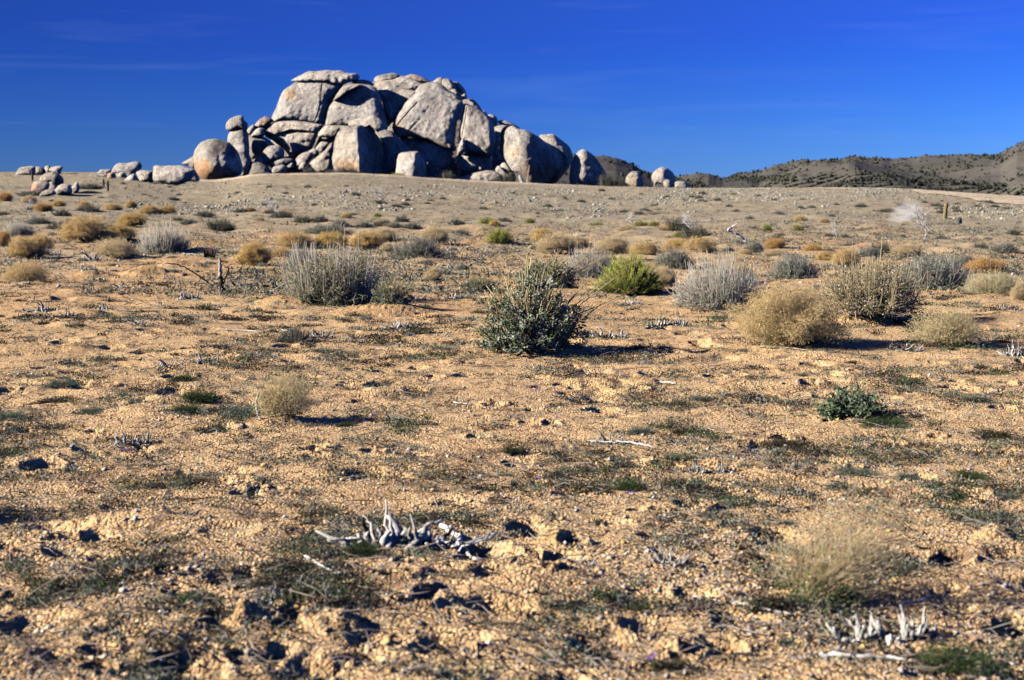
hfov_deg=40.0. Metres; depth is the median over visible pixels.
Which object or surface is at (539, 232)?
buckwheat bush
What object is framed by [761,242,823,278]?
sagebrush
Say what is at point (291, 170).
boulder
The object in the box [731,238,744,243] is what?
sagebrush
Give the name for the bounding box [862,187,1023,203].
dirt road
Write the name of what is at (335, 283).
sagebrush
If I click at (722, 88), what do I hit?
sky
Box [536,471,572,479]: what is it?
dark mat plant
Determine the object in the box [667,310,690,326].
dead stump
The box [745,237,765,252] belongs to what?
sagebrush
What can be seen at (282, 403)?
buckwheat bush
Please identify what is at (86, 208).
dark shrub
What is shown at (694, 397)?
green plant
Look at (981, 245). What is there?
dark shrub
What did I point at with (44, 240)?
buckwheat bush
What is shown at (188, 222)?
dark shrub
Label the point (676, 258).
sagebrush
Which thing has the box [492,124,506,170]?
boulder
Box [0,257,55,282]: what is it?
tumbleweed
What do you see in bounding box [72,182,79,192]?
boulder
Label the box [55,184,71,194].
boulder
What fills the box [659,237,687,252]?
buckwheat bush
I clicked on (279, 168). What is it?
boulder
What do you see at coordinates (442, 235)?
buckwheat bush
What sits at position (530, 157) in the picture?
boulder
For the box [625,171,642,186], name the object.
boulder
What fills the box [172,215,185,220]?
dark shrub
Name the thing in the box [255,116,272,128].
boulder
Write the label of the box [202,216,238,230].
dark shrub
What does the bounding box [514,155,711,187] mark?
hills
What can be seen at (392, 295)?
mallow bush
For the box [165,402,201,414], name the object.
green plant
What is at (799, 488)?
dead stump
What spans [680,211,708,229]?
dead tree
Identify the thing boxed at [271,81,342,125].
boulder
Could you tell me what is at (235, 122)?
boulder
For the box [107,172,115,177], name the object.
boulder
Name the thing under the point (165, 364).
dead stump
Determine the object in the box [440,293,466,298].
dead stump
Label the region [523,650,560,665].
green plant
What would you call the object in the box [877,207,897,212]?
dark shrub
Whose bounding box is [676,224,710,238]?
dark shrub
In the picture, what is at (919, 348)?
dead stump
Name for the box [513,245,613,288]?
mallow bush
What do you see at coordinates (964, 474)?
green plant
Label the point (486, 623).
green plant
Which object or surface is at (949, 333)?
buckwheat bush
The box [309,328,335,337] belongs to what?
dead stump
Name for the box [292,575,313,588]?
dead stump
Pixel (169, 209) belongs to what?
buckwheat bush
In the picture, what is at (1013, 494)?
green plant
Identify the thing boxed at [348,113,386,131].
boulder
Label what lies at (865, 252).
sagebrush
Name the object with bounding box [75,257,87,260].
sagebrush
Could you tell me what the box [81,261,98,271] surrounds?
dead stump
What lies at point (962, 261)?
sagebrush
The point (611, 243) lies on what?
buckwheat bush
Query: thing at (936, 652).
green plant
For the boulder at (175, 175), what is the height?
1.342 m
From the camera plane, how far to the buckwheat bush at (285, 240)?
33.99 m
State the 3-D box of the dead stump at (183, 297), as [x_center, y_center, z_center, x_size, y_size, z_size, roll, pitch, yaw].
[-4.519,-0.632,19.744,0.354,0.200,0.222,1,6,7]
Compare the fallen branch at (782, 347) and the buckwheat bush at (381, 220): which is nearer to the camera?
the fallen branch at (782, 347)
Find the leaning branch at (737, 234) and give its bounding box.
[727,223,747,243]
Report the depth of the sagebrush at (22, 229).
38.91 m
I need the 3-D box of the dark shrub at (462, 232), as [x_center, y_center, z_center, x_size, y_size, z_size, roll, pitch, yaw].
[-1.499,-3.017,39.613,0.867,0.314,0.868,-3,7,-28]
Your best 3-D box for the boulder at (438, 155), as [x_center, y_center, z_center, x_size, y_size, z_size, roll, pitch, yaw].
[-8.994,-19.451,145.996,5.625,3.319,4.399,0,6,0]
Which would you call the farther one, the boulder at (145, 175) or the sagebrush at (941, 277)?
the boulder at (145, 175)
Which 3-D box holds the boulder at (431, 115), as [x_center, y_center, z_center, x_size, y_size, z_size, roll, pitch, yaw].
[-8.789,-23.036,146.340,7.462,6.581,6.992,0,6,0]
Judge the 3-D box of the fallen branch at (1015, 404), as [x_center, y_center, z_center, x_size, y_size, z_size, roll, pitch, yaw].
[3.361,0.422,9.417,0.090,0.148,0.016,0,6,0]
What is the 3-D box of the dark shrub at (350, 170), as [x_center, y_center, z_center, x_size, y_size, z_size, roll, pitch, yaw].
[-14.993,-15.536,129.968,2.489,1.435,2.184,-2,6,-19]
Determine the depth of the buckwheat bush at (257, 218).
49.58 m
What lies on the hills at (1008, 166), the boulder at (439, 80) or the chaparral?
the chaparral
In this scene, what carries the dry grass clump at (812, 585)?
on the ground at (452, 444)
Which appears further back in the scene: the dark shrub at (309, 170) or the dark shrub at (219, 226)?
the dark shrub at (309, 170)
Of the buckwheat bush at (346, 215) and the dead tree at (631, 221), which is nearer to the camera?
the dead tree at (631, 221)
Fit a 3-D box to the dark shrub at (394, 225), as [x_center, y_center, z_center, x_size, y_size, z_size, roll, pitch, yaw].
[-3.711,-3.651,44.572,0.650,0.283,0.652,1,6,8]
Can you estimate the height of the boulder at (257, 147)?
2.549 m
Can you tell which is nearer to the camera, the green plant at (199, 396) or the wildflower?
the wildflower
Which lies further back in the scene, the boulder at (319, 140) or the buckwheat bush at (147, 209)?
the boulder at (319, 140)
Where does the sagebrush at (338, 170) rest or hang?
on the ground at (452, 444)
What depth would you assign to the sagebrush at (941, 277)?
21.29 m
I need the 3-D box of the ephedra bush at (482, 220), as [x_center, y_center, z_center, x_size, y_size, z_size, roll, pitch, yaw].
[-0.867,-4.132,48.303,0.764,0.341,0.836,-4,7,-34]
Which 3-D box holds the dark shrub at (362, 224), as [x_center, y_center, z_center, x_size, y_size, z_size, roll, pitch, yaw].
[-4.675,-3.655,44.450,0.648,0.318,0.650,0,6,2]
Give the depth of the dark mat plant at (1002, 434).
8.59 m
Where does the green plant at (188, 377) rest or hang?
on the ground at (452, 444)
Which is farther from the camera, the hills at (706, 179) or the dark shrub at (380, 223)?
the hills at (706, 179)
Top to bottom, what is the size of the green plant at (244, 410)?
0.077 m
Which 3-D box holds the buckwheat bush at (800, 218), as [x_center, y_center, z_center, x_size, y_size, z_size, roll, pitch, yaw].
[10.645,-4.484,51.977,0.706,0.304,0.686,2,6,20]
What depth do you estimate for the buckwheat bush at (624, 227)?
44.27 m
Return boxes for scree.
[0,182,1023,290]
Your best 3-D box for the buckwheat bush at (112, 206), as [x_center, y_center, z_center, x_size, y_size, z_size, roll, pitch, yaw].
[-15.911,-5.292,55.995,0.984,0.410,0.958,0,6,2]
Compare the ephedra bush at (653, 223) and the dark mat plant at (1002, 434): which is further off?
the ephedra bush at (653, 223)
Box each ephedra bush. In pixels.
[477,216,496,223]
[482,226,515,242]
[524,217,535,223]
[586,248,668,295]
[631,219,648,225]
[647,219,659,225]
[672,230,683,236]
[762,224,772,230]
[791,224,804,230]
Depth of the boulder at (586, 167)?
139.75 m
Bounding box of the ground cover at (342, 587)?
[0,171,1023,679]
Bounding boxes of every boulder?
[15,166,35,174]
[31,180,49,192]
[35,166,45,173]
[39,189,55,196]
[40,172,63,185]
[44,165,50,171]
[49,166,62,173]
[49,181,56,188]
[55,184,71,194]
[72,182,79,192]
[89,174,106,176]
[98,169,111,173]
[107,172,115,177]
[111,161,141,177]
[124,174,138,180]
[136,170,153,181]
[193,139,242,179]
[226,115,247,130]
[227,128,249,151]
[233,142,251,175]
[247,124,254,134]
[248,162,270,174]
[249,135,271,158]
[251,128,264,136]
[251,155,301,172]
[254,156,265,164]
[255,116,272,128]
[262,145,284,163]
[264,121,322,135]
[264,141,274,146]
[265,130,317,157]
[269,158,293,166]
[271,76,491,176]
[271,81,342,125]
[271,165,286,172]
[291,70,359,84]
[294,152,313,169]
[299,162,306,169]
[303,145,331,172]
[308,149,318,157]
[314,137,321,148]
[316,142,328,152]
[318,125,350,138]
[321,138,332,142]
[325,84,387,128]
[329,125,383,173]
[334,84,360,100]
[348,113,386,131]
[352,79,373,85]
[374,73,399,82]
[375,77,421,90]
[377,86,415,125]
[377,130,409,174]
[384,102,399,122]
[392,89,462,149]
[395,151,427,177]
[400,137,451,168]
[405,74,430,83]
[415,82,462,99]
[427,162,460,178]
[433,77,442,84]
[442,79,459,95]
[454,82,466,95]
[456,153,490,173]
[457,138,465,155]
[457,170,502,180]
[459,103,494,156]
[463,98,485,113]
[488,114,497,125]
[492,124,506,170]
[495,166,515,178]
[498,120,519,128]
[499,125,565,183]
[500,162,513,173]
[539,134,572,183]
[569,149,606,185]
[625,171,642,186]
[651,167,675,186]
[663,179,672,187]
[673,181,689,187]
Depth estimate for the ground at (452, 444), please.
8.86 m
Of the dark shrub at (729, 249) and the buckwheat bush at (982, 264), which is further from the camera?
the dark shrub at (729, 249)
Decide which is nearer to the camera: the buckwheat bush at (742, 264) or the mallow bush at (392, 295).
the mallow bush at (392, 295)
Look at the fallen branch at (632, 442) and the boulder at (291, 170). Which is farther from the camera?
the boulder at (291, 170)
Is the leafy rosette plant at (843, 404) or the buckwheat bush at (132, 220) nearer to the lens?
the leafy rosette plant at (843, 404)
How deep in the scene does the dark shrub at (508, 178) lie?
129.96 m
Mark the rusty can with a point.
(208, 253)
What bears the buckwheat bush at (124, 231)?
on the ground at (452, 444)
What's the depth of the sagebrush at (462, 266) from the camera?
26.54 m
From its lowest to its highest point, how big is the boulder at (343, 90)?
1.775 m
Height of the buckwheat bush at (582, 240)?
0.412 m
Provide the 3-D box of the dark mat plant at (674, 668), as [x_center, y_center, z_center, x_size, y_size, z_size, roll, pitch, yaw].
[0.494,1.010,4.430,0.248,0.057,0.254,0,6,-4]
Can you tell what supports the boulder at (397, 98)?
on the boulder at (431, 115)
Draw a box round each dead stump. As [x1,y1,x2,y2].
[22,301,58,312]
[46,247,61,255]
[51,307,82,316]
[79,250,104,260]
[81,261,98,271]
[88,302,115,309]
[110,283,128,288]
[114,430,155,447]
[126,318,150,326]
[152,357,184,367]
[177,288,202,299]
[197,352,219,364]
[251,581,291,606]
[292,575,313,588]
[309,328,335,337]
[314,586,338,609]
[315,499,496,551]
[380,320,425,329]
[407,294,427,299]
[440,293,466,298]
[442,259,456,268]
[561,553,597,567]
[591,327,627,337]
[592,432,624,444]
[617,298,652,304]
[643,541,689,566]
[646,315,670,328]
[665,438,687,445]
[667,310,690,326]
[682,458,708,473]
[704,460,736,473]
[750,393,772,402]
[788,482,809,494]
[807,618,835,629]
[825,613,884,643]
[870,604,944,645]
[878,400,904,405]
[886,342,924,351]
[972,335,999,342]
[997,339,1023,356]
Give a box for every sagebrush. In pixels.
[1,218,36,235]
[24,215,56,224]
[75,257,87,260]
[136,216,196,254]
[203,261,217,263]
[247,229,391,306]
[277,235,323,272]
[299,220,359,234]
[333,164,345,172]
[387,227,452,259]
[454,262,469,269]
[542,203,553,206]
[560,237,613,277]
[651,242,700,268]
[666,249,768,310]
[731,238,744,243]
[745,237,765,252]
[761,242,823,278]
[773,209,783,214]
[821,247,834,251]
[855,245,885,256]
[892,238,978,289]
[948,253,975,268]
[985,238,1022,253]
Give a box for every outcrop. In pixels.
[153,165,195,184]
[182,156,193,168]
[188,172,199,181]
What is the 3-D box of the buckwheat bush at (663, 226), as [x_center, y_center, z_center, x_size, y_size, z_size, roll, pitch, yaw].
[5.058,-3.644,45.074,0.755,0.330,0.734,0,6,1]
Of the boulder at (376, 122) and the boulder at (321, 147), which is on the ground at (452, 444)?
the boulder at (321, 147)
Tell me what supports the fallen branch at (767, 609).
on the ground at (452, 444)
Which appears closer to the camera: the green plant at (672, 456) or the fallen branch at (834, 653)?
the fallen branch at (834, 653)
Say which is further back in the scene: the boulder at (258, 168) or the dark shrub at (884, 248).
the boulder at (258, 168)
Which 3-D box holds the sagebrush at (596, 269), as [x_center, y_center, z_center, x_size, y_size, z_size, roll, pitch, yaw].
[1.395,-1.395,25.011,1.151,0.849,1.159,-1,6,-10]
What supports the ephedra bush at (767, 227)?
on the ground at (452, 444)
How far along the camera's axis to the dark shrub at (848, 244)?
35.10 m
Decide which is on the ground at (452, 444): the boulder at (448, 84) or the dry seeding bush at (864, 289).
the dry seeding bush at (864, 289)
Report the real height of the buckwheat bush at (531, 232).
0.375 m
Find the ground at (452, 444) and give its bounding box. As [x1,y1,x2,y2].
[0,172,1023,679]
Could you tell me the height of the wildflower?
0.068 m
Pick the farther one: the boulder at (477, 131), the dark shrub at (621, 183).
the boulder at (477, 131)
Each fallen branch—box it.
[255,388,261,419]
[304,554,344,573]
[439,523,484,566]
[586,440,653,447]
[693,595,792,614]
[757,345,804,349]
[819,651,905,659]
[902,595,931,603]
[1008,393,1019,413]
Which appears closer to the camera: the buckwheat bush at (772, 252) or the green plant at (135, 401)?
the green plant at (135, 401)
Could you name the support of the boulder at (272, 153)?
on the boulder at (284, 161)
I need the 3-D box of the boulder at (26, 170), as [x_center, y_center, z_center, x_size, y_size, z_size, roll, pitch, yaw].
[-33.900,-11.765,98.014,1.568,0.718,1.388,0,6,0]
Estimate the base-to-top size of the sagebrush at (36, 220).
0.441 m
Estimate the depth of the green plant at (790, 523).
6.42 m
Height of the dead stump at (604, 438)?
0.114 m
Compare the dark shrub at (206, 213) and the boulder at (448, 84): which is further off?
the boulder at (448, 84)
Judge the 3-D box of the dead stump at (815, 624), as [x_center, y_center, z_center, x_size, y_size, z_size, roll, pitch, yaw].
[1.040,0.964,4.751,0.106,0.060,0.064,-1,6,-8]
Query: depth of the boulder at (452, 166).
158.63 m
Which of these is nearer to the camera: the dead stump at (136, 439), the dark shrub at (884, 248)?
the dead stump at (136, 439)
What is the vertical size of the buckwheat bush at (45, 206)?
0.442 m
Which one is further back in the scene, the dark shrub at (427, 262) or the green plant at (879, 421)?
the dark shrub at (427, 262)
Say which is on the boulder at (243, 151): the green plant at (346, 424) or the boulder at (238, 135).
the boulder at (238, 135)
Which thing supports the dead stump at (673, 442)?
on the ground at (452, 444)
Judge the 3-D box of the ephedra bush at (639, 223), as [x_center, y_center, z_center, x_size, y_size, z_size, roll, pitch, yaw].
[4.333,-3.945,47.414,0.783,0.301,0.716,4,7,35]
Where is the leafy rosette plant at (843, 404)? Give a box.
[809,382,890,419]
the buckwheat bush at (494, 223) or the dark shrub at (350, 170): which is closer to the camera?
the buckwheat bush at (494, 223)
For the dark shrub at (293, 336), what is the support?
on the ground at (452, 444)
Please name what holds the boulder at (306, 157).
on the ground at (452, 444)
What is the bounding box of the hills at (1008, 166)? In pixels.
[736,143,1023,195]
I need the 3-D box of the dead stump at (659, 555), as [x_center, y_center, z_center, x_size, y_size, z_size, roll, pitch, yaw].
[0.598,0.851,5.526,0.202,0.116,0.123,5,8,40]
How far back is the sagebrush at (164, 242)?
31.90 m
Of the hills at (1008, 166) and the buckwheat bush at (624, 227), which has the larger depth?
the hills at (1008, 166)
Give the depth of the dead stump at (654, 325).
15.83 m
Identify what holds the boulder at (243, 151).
on the ground at (452, 444)
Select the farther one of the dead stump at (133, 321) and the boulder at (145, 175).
the boulder at (145, 175)
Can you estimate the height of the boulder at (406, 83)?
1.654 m
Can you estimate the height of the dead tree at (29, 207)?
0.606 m
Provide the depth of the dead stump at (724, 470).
7.60 m
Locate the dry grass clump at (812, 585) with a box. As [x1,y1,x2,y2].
[718,467,958,618]
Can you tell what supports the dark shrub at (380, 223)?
on the ground at (452, 444)
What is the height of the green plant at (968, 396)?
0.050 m
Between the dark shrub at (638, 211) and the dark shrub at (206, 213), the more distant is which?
the dark shrub at (638, 211)
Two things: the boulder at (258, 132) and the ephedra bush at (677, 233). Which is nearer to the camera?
the ephedra bush at (677, 233)
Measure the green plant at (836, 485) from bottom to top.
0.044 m
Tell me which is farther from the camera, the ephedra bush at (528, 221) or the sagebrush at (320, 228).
the ephedra bush at (528, 221)
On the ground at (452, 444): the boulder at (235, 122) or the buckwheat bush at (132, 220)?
the buckwheat bush at (132, 220)
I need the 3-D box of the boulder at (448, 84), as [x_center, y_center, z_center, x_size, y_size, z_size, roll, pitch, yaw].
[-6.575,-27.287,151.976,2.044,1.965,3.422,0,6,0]
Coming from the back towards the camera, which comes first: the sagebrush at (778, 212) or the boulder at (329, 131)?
the boulder at (329, 131)
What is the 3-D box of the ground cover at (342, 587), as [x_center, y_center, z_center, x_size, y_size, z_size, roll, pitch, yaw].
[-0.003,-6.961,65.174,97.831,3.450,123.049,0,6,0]
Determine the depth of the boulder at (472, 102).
150.15 m
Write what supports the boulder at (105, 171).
on the ground at (452, 444)
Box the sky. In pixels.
[0,0,1023,177]
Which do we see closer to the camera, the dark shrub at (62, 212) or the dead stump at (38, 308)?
the dead stump at (38, 308)
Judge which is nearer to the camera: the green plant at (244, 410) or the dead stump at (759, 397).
the green plant at (244, 410)
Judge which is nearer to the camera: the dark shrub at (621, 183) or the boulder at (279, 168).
the dark shrub at (621, 183)
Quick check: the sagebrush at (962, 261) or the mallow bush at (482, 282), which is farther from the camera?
the sagebrush at (962, 261)
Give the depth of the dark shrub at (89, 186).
74.14 m
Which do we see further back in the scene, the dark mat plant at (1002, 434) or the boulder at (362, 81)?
the boulder at (362, 81)
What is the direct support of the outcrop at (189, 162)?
on the boulder at (214, 159)
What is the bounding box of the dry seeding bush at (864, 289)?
[807,234,940,325]
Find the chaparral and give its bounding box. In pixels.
[561,140,1023,195]
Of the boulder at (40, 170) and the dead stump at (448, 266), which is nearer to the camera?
the dead stump at (448, 266)
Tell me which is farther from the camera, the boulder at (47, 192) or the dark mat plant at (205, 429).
the boulder at (47, 192)
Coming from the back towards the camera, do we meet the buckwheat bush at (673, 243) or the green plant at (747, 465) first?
the buckwheat bush at (673, 243)
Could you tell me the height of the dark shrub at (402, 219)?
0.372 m
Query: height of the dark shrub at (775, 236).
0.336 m
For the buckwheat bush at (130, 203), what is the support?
on the ground at (452, 444)
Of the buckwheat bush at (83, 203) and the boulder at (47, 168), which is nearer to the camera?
the buckwheat bush at (83, 203)
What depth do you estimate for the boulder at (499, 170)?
140.03 m
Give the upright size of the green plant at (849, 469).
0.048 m
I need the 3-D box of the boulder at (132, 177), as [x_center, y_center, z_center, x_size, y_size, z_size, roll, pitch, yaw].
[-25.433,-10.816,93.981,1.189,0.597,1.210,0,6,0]
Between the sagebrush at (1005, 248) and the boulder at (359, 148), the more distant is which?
the boulder at (359, 148)
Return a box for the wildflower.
[646,653,655,671]
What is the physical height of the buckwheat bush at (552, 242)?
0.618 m
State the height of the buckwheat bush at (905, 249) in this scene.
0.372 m
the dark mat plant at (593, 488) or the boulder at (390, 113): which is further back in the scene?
the boulder at (390, 113)
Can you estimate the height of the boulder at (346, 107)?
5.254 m
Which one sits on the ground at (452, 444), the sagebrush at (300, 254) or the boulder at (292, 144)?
the sagebrush at (300, 254)
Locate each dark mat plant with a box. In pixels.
[27,394,82,404]
[187,424,228,433]
[282,534,313,542]
[434,567,467,579]
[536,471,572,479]
[577,484,617,494]
[635,648,705,677]
[643,476,721,490]
[753,436,815,450]
[839,486,895,498]
[970,427,1021,439]
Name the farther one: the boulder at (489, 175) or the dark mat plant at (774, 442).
the boulder at (489, 175)
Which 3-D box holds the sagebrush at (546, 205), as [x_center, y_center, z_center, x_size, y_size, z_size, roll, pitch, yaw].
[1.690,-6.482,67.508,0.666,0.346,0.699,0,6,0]
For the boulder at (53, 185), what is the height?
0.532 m
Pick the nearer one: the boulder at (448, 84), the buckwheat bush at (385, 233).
the buckwheat bush at (385, 233)
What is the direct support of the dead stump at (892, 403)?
on the ground at (452, 444)
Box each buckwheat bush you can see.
[0,191,13,201]
[0,229,11,245]
[2,234,51,258]
[21,194,37,202]
[30,234,57,247]
[31,201,53,210]
[52,199,67,206]
[54,211,118,242]
[78,200,91,206]
[93,234,141,258]
[101,202,124,210]
[107,221,140,238]
[112,211,149,226]
[125,199,137,207]
[138,205,161,213]
[158,204,176,212]
[230,236,278,265]
[236,364,322,419]
[251,216,265,220]
[269,230,313,247]
[269,246,290,257]
[311,228,353,246]
[339,213,352,217]
[344,227,385,249]
[368,224,398,240]
[371,218,391,222]
[379,241,393,251]
[416,224,449,242]
[423,266,443,280]
[476,226,489,231]
[487,220,500,226]
[528,229,537,237]
[530,225,552,241]
[533,227,578,253]
[564,232,592,247]
[591,231,628,253]
[615,224,635,231]
[625,240,662,255]
[651,261,679,285]
[659,222,674,229]
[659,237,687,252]
[677,235,719,253]
[717,263,757,279]
[721,278,855,349]
[737,249,753,254]
[762,237,787,248]
[762,247,789,255]
[793,215,807,220]
[802,242,822,250]
[814,250,834,260]
[817,218,829,222]
[829,249,860,265]
[888,241,925,255]
[902,297,991,347]
[963,255,1008,273]
[1009,279,1023,299]
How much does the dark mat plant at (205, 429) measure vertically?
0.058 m
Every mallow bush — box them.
[369,273,427,304]
[461,252,634,353]
[462,271,514,291]
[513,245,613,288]
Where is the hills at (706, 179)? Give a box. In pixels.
[677,173,759,187]
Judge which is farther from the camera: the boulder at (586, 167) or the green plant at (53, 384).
the boulder at (586, 167)
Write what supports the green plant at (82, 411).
on the ground at (452, 444)
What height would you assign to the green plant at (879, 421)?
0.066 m
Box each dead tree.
[25,198,35,211]
[262,199,274,209]
[370,187,386,201]
[623,213,635,223]
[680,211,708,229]
[829,222,838,239]
[911,204,934,238]
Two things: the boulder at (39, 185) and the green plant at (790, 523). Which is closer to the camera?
the green plant at (790, 523)
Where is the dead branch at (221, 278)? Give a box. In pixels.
[162,257,228,290]
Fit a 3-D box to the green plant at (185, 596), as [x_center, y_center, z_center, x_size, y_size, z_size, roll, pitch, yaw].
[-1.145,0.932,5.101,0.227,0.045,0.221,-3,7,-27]
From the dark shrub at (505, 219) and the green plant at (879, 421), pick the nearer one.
the green plant at (879, 421)
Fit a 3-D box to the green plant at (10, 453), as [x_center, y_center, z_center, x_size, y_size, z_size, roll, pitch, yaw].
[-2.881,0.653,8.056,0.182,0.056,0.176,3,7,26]
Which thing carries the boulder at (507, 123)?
on the boulder at (497, 160)
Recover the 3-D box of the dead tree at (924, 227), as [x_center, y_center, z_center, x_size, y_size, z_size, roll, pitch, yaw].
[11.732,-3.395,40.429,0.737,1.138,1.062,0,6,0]
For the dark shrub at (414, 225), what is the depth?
44.11 m
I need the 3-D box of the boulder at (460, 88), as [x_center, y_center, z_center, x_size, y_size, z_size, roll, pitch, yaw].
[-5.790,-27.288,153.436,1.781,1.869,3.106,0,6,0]
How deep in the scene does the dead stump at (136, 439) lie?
8.36 m
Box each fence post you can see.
[943,202,947,218]
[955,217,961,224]
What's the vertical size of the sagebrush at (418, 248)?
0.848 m
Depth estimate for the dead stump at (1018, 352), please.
13.07 m
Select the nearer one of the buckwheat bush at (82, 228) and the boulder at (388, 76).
the buckwheat bush at (82, 228)
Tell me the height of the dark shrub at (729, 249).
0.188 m
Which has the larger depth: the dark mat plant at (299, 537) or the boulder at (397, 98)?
the boulder at (397, 98)
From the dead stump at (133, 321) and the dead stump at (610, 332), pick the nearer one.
the dead stump at (610, 332)
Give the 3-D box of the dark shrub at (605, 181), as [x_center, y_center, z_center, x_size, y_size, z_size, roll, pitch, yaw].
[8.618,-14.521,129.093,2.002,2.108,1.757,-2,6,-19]
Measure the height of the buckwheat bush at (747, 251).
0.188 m
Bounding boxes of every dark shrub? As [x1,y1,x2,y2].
[0,211,10,215]
[16,189,40,195]
[43,218,72,229]
[51,207,71,215]
[73,203,104,211]
[79,182,105,188]
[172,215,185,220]
[179,218,197,224]
[193,209,213,217]
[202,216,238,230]
[232,206,248,212]
[263,209,275,213]
[269,207,292,217]
[271,323,316,342]
[292,214,315,222]
[302,166,315,172]
[310,214,329,221]
[330,218,351,227]
[341,165,359,172]
[356,220,373,227]
[367,198,386,203]
[372,221,388,226]
[386,221,402,227]
[394,214,409,221]
[400,221,421,228]
[419,260,433,264]
[439,169,456,178]
[443,251,456,256]
[447,216,460,224]
[447,229,473,235]
[495,216,513,221]
[501,170,515,181]
[596,171,613,185]
[612,175,629,186]
[634,210,643,214]
[659,214,689,231]
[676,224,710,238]
[722,245,734,251]
[768,232,783,239]
[838,240,858,245]
[854,203,868,206]
[869,242,891,252]
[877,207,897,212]
[928,202,943,206]
[935,235,947,238]
[971,242,989,247]
[1008,228,1019,234]
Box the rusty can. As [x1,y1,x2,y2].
[204,249,215,257]
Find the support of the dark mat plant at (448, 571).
on the ground at (452, 444)
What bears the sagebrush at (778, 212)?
on the ground at (452, 444)
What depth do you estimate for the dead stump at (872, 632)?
4.66 m
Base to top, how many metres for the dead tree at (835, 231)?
0.616 m
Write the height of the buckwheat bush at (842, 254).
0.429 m
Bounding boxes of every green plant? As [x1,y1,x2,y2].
[0,408,30,420]
[0,449,18,456]
[39,376,82,388]
[68,404,109,414]
[123,397,148,405]
[165,371,199,381]
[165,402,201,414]
[172,586,224,608]
[175,386,226,403]
[217,404,262,416]
[332,419,359,427]
[336,536,392,560]
[475,618,495,626]
[499,443,530,452]
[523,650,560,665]
[608,475,645,491]
[621,426,660,434]
[656,451,702,465]
[689,394,714,400]
[735,460,760,468]
[776,518,795,525]
[778,636,796,646]
[821,480,860,490]
[826,558,870,579]
[830,463,888,476]
[850,413,918,427]
[893,471,920,479]
[903,635,1021,677]
[949,467,998,479]
[952,393,991,402]
[984,490,1023,499]
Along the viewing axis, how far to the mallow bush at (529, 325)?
13.18 m
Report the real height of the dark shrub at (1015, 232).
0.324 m
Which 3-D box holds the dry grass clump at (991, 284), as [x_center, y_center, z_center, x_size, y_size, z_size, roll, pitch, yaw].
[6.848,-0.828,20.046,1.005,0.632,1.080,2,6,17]
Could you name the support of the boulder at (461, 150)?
on the boulder at (469, 163)
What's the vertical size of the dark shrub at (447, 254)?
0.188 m
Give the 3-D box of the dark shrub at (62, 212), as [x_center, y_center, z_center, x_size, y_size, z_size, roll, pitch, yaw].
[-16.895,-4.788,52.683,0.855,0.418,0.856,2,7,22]
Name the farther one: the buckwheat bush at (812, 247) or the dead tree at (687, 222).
the dead tree at (687, 222)
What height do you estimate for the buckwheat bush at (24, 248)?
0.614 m
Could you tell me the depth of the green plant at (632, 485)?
7.15 m
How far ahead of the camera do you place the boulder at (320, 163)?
139.95 m
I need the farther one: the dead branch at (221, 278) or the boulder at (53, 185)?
the boulder at (53, 185)
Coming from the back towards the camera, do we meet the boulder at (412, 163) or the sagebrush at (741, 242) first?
the boulder at (412, 163)
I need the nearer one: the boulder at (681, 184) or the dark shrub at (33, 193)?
the dark shrub at (33, 193)
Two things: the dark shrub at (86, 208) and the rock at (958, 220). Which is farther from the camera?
the dark shrub at (86, 208)
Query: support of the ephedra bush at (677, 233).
on the ground at (452, 444)
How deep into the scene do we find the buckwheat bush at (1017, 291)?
18.83 m
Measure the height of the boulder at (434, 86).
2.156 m
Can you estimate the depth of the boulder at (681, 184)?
130.08 m
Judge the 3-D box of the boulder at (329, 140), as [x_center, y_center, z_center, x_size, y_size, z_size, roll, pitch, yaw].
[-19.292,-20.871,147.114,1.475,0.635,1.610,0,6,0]
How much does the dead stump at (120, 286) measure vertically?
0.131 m
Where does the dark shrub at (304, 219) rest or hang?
on the ground at (452, 444)
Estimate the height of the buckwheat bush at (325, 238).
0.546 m
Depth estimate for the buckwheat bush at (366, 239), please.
34.15 m
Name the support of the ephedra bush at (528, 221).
on the ground at (452, 444)
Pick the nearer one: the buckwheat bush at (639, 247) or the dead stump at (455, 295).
the dead stump at (455, 295)
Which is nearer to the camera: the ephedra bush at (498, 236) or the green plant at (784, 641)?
the green plant at (784, 641)
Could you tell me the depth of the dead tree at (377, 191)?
64.70 m
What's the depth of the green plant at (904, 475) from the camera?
7.46 m
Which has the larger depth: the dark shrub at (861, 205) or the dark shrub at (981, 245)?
the dark shrub at (861, 205)
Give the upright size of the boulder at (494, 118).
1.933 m
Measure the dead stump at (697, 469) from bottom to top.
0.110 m
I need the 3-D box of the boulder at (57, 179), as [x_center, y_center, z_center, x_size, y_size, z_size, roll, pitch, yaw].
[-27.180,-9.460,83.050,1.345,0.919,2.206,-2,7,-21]
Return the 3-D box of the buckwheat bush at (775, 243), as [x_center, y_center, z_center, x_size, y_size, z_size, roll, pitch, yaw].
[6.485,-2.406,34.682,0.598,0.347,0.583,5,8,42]
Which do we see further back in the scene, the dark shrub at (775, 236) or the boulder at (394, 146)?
the boulder at (394, 146)
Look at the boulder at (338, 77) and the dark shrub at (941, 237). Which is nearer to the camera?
the dark shrub at (941, 237)
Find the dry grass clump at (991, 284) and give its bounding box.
[958,260,1022,295]
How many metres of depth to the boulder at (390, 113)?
146.51 m
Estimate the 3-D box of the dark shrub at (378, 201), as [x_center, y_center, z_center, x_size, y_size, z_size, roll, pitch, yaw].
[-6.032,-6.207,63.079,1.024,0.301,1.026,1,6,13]

